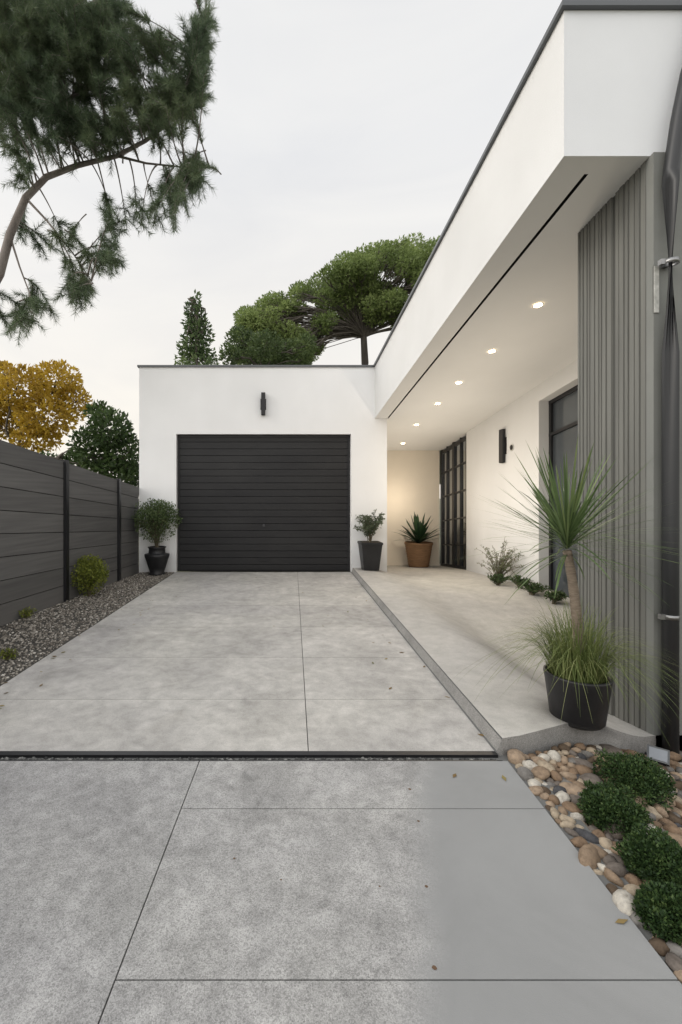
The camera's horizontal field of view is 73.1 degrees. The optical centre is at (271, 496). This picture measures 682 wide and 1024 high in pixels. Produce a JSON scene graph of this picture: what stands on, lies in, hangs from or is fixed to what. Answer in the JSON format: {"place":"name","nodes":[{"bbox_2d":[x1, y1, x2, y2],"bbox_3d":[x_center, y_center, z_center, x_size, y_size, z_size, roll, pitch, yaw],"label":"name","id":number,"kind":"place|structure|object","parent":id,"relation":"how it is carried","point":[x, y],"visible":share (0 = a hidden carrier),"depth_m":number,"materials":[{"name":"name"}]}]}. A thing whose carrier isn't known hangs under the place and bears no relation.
{"place":"outdoors","nodes":[
{"label":"outdoors","id":0,"kind":"place"},
{"bbox_2d":[0,358,92,452],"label":"yellow tree","id":1,"kind":"object","parent":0,"point":[38,383],"depth_m":13.34,"materials":[{"name":"yellow plant"}]},
{"bbox_2d":[35,399,138,486],"bbox_3d":[-4.629,-0.227,10.428,3.878,3.874,2.510,0,0,0],"label":"hedge tree","id":2,"kind":"object","parent":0,"point":[122,435],"depth_m":9.73,"materials":[{"name":"green plant"}]},
{"bbox_2d":[0,572,174,685],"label":"gravel strip","id":3,"kind":"object","parent":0,"point":[33,641],"visible":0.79,"depth_m":4.16,"materials":[{"name":"grey gravel"}]},
{"bbox_2d":[0,647,19,659],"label":"plant","id":4,"kind":"object","parent":3,"relation":"on","point":[9,653],"depth_m":3.38,"materials":[{"name":"green plant"}]},
{"bbox_2d":[19,607,36,617],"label":"plant","id":5,"kind":"object","parent":3,"relation":"on","point":[30,611],"depth_m":4.54,"materials":[{"name":"green plant"}]},
{"bbox_2d":[0,440,138,625],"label":"fence","id":6,"kind":"object","parent":3,"relation":"on","point":[59,519],"visible":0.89,"depth_m":5.08,"materials":[{"name":"dark grey wood"},{"name":"black metal"}]},
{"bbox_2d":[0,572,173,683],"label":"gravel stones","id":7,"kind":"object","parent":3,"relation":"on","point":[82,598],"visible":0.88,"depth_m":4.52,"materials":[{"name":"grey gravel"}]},
{"bbox_2d":[70,554,108,596],"bbox_3d":[-2.234,0.958,5.546,0.477,0.528,0.506,0,0,0],"label":"shrub","id":8,"kind":"object","parent":3,"relation":"on","point":[85,568],"depth_m":5.48,"materials":[{"name":"green plant"}]},
{"bbox_2d":[144,546,169,575],"bbox_3d":[-1.790,1.000,7.080,0.384,0.440,0.384,0,0,0],"label":"urn","id":9,"kind":"object","parent":3,"relation":"on","point":[156,558],"visible":1,"depth_m":6.96,"materials":[{"name":"ceramic"}]},
{"bbox_2d":[131,498,182,546],"bbox_3d":[-1.807,0.412,7.071,0.811,0.799,0.791,0,0,0],"label":"bush","id":10,"kind":"object","parent":9,"relation":"on","point":[146,510],"depth_m":7.00,"materials":[{"name":"green plant"}]},
{"bbox_2d":[174,289,219,364],"bbox_3d":[-2.791,-2.986,17.010,1.880,9.392,1.591,0,0,0],"label":"conifer","id":11,"kind":"object","parent":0,"point":[187,353],"depth_m":16.90,"materials":[{"name":"green plant"}]},
{"bbox_2d":[0,572,493,750],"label":"driveway slabs","id":12,"kind":"structure","parent":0,"point":[199,661],"depth_m":2.98,"materials":[{"name":"concrete"}]},
{"bbox_2d":[218,324,319,364],"bbox_3d":[-0.114,-3.019,19.852,4.378,9.459,3.401,0,0,0],"label":"round tree","id":13,"kind":"object","parent":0,"point":[251,350],"depth_m":19.40,"materials":[{"name":"green plant"}]},
{"bbox_2d":[0,0,561,498],"label":"sky","id":14,"kind":"structure","parent":0,"point":[334,127],"materials":[{"name":"white"}]},
{"bbox_2d":[138,499,439,572],"bbox_3d":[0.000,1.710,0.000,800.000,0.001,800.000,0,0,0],"label":"ground","id":15,"kind":"structure","parent":0,"point":[309,571],"depth_m":10.36,"materials":[{"name":"grey concrete"}]},
{"bbox_2d":[0,0,220,342],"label":"pine tree","id":16,"kind":"object","parent":15,"relation":"on","point":[24,201],"visible":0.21,"depth_m":6.53,"materials":[{"name":"green plant"}]},
{"bbox_2d":[0,0,223,349],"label":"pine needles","id":17,"kind":"object","parent":16,"relation":"attached to","point":[33,110],"visible":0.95,"depth_m":6.08,"materials":[{"name":"green plant"}]},
{"bbox_2d":[440,435,465,569],"bbox_3d":[3.905,-0.040,8.727,0.830,3.500,1.895,0,0,0],"label":"porch door","id":18,"kind":"structure","parent":15,"relation":"on","point":[453,502],"depth_m":8.70,"materials":[{"name":"black metal"}]},
{"bbox_2d":[578,152,681,750],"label":"corrugated wall cladding","id":19,"kind":"structure","parent":15,"relation":"on","point":[622,244],"depth_m":2.72,"materials":[{"name":"grey metal"}]},
{"bbox_2d":[653,69,681,753],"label":"downpipe","id":20,"kind":"object","parent":19,"relation":"attached to","point":[669,614],"visible":0.97,"depth_m":2.47,"materials":[{"name":"grey metal"}]},
{"bbox_2d":[230,232,439,364],"bbox_3d":[4.760,-6.782,23.964,14.234,16.985,6.443,0,0,0],"label":"stone pine","id":21,"kind":"object","parent":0,"point":[356,265],"depth_m":22.41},
{"bbox_2d":[15,586,681,983],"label":"slab bedding","id":22,"kind":"object","parent":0,"point":[647,934],"visible":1,"depth_m":1.79,"materials":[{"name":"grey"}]},
{"bbox_2d":[0,751,502,761],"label":"drain channel","id":23,"kind":"object","parent":22,"relation":"on","point":[258,754],"visible":0.47,"depth_m":2.12,"materials":[{"name":"black metal"}]},
{"bbox_2d":[0,756,495,759],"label":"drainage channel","id":24,"kind":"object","parent":23,"relation":"on","point":[180,758],"depth_m":2.10,"materials":[{"name":"black metal"}]},
{"bbox_2d":[0,761,681,1023],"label":"slabs","id":25,"kind":"structure","parent":22,"relation":"on","point":[133,892],"depth_m":1.35,"materials":[{"name":"concrete"}]},
{"bbox_2d":[0,577,627,923],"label":"fallen leaves","id":26,"kind":"object","parent":25,"relation":"on","point":[622,921],"visible":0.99,"depth_m":1.98,"materials":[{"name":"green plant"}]},
{"bbox_2d":[233,788,436,969],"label":"pavement spots","id":27,"kind":"object","parent":25,"relation":"on","point":[434,967],"visible":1,"depth_m":1.41,"materials":[{"name":"brown"}]},
{"bbox_2d":[351,564,681,755],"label":"patio","id":28,"kind":"structure","parent":0,"point":[444,620],"depth_m":3.68,"materials":[{"name":"concrete"}]},
{"bbox_2d":[137,365,386,571],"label":"wall","id":29,"kind":"structure","parent":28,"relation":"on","point":[175,401],"depth_m":7.28,"materials":[{"name":"paint"}]},
{"bbox_2d":[260,392,265,414],"bbox_3d":[-0.134,-1.478,7.235,0.091,0.354,0.090,0,0,0],"label":"wall light","id":30,"kind":"object","parent":29,"relation":"attached to","point":[262,404],"visible":1,"depth_m":7.19,"materials":[{"name":"black metal"}]},
{"bbox_2d":[177,435,349,570],"bbox_3d":[-0.129,0.102,7.388,2.810,2.216,0.044,0,0,0],"label":"garage door","id":31,"kind":"structure","parent":29,"relation":"in","point":[263,502],"depth_m":7.38,"materials":[{"name":"black metal"}]},
{"bbox_2d":[357,541,382,570],"bbox_3d":[1.540,0.923,7.100,0.332,0.436,0.332,0,0,0],"label":"square pot","id":32,"kind":"object","parent":28,"relation":"on","point":[370,555],"visible":0.97,"depth_m":6.97,"materials":[{"name":"ceramic"}]},
{"bbox_2d":[353,509,384,541],"bbox_3d":[1.543,0.448,7.096,0.546,0.532,0.608,0,0,0],"label":"olive","id":33,"kind":"object","parent":32,"relation":"on","point":[367,527],"depth_m":7.04,"materials":[{"name":"green plant"}]},
{"bbox_2d":[404,541,432,567],"bbox_3d":[2.900,1.144,8.950,0.540,0.490,0.540,0,0,0],"label":"terracotta pot","id":34,"kind":"object","parent":28,"relation":"on","point":[418,555],"visible":0.99,"depth_m":8.76,"materials":[{"name":"ceramic"}]},
{"bbox_2d":[395,512,443,542],"bbox_3d":[2.900,0.596,8.983,1.118,0.647,1.039,0,0,40],"label":"agave plant","id":35,"kind":"object","parent":34,"relation":"on","point":[420,534],"visible":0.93,"depth_m":8.86,"materials":[{"name":"green plant"}]},
{"bbox_2d":[487,573,509,585],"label":"plant","id":36,"kind":"object","parent":28,"relation":"on","point":[501,577],"depth_m":6.22,"materials":[{"name":"green plant"}]},
{"bbox_2d":[474,538,523,575],"bbox_3d":[3.213,0.896,6.449,0.676,0.678,0.716,0,0,0],"label":"shrub","id":37,"kind":"object","parent":28,"relation":"on","point":[507,565],"depth_m":6.42,"materials":[{"name":"green plant"}]},
{"bbox_2d":[506,574,531,587],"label":"plant","id":38,"kind":"object","parent":28,"relation":"on","point":[519,578],"depth_m":5.99,"materials":[{"name":"green plant"}]},
{"bbox_2d":[373,0,681,589],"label":"house wing","id":39,"kind":"structure","parent":28,"relation":"on","point":[579,137],"depth_m":3.99,"materials":[{"name":"white paint"}]},
{"bbox_2d":[401,302,543,443],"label":"recessed ceiling lights","id":40,"kind":"object","parent":39,"relation":"on","point":[538,304],"visible":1,"depth_m":4.92,"materials":[{"name":"grey"}]},
{"bbox_2d":[499,429,506,462],"bbox_3d":[3.445,-0.753,6.770,0.050,0.504,0.154,0,0,0],"label":"wall light","id":41,"kind":"object","parent":39,"relation":"attached to","point":[502,445],"visible":1,"depth_m":6.72,"materials":[{"name":"black metal"}]},
{"bbox_2d":[549,385,577,597],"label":"window","id":42,"kind":"structure","parent":39,"relation":"attached to","point":[563,422],"depth_m":5.66,"materials":[{"name":"grey glass"}]},
{"bbox_2d":[515,581,552,594],"bbox_3d":[3.249,1.140,5.616,0.464,0.181,0.398,0,0,0],"label":"ground cover","id":43,"kind":"object","parent":28,"relation":"on","point":[536,586],"depth_m":5.59,"materials":[{"name":"green plant"}]},
{"bbox_2d":[544,589,568,604],"bbox_3d":[3.330,1.167,5.297,0.257,0.182,0.282,0,0,41],"label":"plant","id":44,"kind":"object","parent":28,"relation":"on","point":[553,594],"depth_m":5.27,"materials":[{"name":"green plant"}]},
{"bbox_2d":[543,664,613,730],"bbox_3d":[1.590,1.040,2.360,0.304,0.245,0.304,0,0,0],"label":"pot","id":45,"kind":"object","parent":28,"relation":"on","point":[575,714],"visible":0.73,"depth_m":2.25,"materials":[{"name":"ceramic"}]},
{"bbox_2d":[450,594,681,745],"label":"potted grass","id":46,"kind":"object","parent":45,"relation":"on","point":[566,660],"depth_m":2.28,"materials":[{"name":"green plant"}]},
{"bbox_2d":[460,439,681,663],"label":"yucca plant","id":47,"kind":"object","parent":45,"relation":"on","point":[566,521],"depth_m":2.28,"materials":[{"name":"green plant"}]},
{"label":"pebble bed soil","id":48,"kind":"structure","parent":0,"visible":0},
{"bbox_2d":[544,749,681,879],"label":"pebbles","id":49,"kind":"object","parent":48,"relation":"on","point":[670,812],"visible":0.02,"depth_m":1.90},
{"bbox_2d":[507,742,681,982],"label":"pebbles","id":50,"kind":"object","parent":49,"relation":"on","point":[541,766],"visible":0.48,"depth_m":1.77,"materials":[{"name":"beige stone"}]},
{"bbox_2d":[576,779,654,836],"bbox_3d":[1.287,1.192,1.711,0.236,0.188,0.246,0,0,0],"label":"mound shrub","id":51,"kind":"object","parent":49,"relation":"on","point":[606,802],"visible":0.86,"depth_m":1.68,"materials":[{"name":"green plant"}]},
{"bbox_2d":[591,748,676,811],"bbox_3d":[1.527,1.202,1.919,0.299,0.226,0.291,0,0,0],"label":"mound shrub","id":52,"kind":"object","parent":49,"relation":"on","point":[649,779],"visible":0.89,"depth_m":1.88,"materials":[{"name":"green plant"}]},
{"bbox_2d":[610,822,681,891],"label":"mound shrub","id":53,"kind":"object","parent":49,"relation":"on","point":[655,854],"visible":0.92,"depth_m":1.45,"materials":[{"name":"green plant"}]},
{"bbox_2d":[631,879,681,945],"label":"mound shrub","id":54,"kind":"object","parent":49,"relation":"on","point":[658,906],"visible":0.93,"depth_m":1.27,"materials":[{"name":"green plant"}]},
{"bbox_2d":[647,744,669,765],"bbox_3d":[2.030,1.397,2.380,0.090,0.165,0.086,0,0,42],"label":"outdoor spotlight","id":55,"kind":"object","parent":49,"relation":"on","point":[660,755],"visible":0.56,"depth_m":2.36,"materials":[{"name":"grey"}]}
]}

